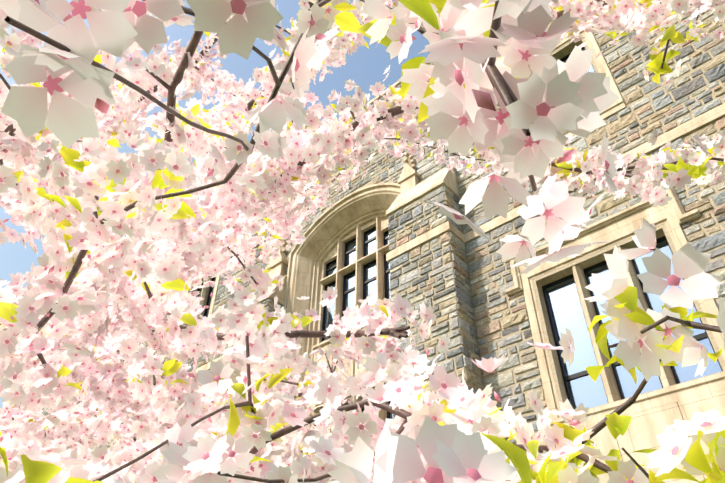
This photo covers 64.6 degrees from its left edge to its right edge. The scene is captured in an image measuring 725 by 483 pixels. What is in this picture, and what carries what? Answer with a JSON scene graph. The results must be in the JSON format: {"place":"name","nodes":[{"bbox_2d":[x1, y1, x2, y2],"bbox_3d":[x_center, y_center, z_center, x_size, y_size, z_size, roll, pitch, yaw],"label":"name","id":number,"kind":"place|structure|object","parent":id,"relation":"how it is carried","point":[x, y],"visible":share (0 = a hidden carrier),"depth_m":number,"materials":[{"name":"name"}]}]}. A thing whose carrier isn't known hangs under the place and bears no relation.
{"place":"outdoors","nodes":[
{"label":"outdoors","id":0,"kind":"place"},
{"bbox_2d":[0,0,449,426],"label":"sky","id":1,"kind":"structure","parent":0,"point":[366,66],"materials":[{"name":"blue"}]},
{"label":"ground","id":2,"kind":"structure","parent":0,"visible":0},
{"bbox_2d":[0,0,723,482],"bbox_3d":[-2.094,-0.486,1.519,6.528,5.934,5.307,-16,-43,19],"label":"tree branches","id":3,"kind":"object","parent":2,"relation":"on","point":[500,84],"visible":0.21,"depth_m":0.79,"materials":[{"name":"brown plant"}]},
{"bbox_2d":[0,0,724,482],"bbox_3d":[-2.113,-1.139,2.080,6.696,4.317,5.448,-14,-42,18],"label":"cherry blossoms","id":4,"kind":"object","parent":3,"relation":"on","point":[68,104],"visible":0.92,"depth_m":0.90,"materials":[{"name":"pink plant"}]},
{"bbox_2d":[0,0,724,482],"bbox_3d":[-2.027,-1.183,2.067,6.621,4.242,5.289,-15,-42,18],"label":"leaves","id":5,"kind":"object","parent":3,"relation":"on","point":[46,472],"visible":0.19,"depth_m":0.68,"materials":[{"name":"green plant"}]},
{"bbox_2d":[39,0,724,482],"bbox_3d":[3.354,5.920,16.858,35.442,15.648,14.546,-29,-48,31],"label":"wall stones","id":6,"kind":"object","parent":2,"relation":"on","point":[697,304],"visible":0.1,"depth_m":10.12,"materials":[{"name":"beige stone"}]},
{"bbox_2d":[28,3,724,481],"bbox_3d":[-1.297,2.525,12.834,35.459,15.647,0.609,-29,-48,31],"label":"stone blocks","id":7,"kind":"structure","parent":6,"relation":"attached to","point":[516,317],"depth_m":10.32,"materials":[{"name":"grey stone"}]},
{"bbox_2d":[92,20,724,482],"bbox_3d":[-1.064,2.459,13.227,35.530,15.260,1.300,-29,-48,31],"label":"limestone dressings","id":8,"kind":"structure","parent":6,"relation":"attached to","point":[328,234],"depth_m":9.92,"materials":[{"name":"beige stone"}]},
{"bbox_2d":[117,47,722,418],"bbox_3d":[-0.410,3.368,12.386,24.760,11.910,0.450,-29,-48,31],"label":"window frames","id":9,"kind":"structure","parent":8,"relation":"attached to","point":[616,363],"depth_m":9.58,"materials":[{"name":"black metal"}]},
{"bbox_2d":[118,47,721,482],"bbox_3d":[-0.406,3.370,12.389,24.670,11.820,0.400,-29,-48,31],"label":"window glazing","id":10,"kind":"structure","parent":9,"relation":"in","point":[566,311],"depth_m":9.06,"materials":[{"name":"clear glass"}]}
]}

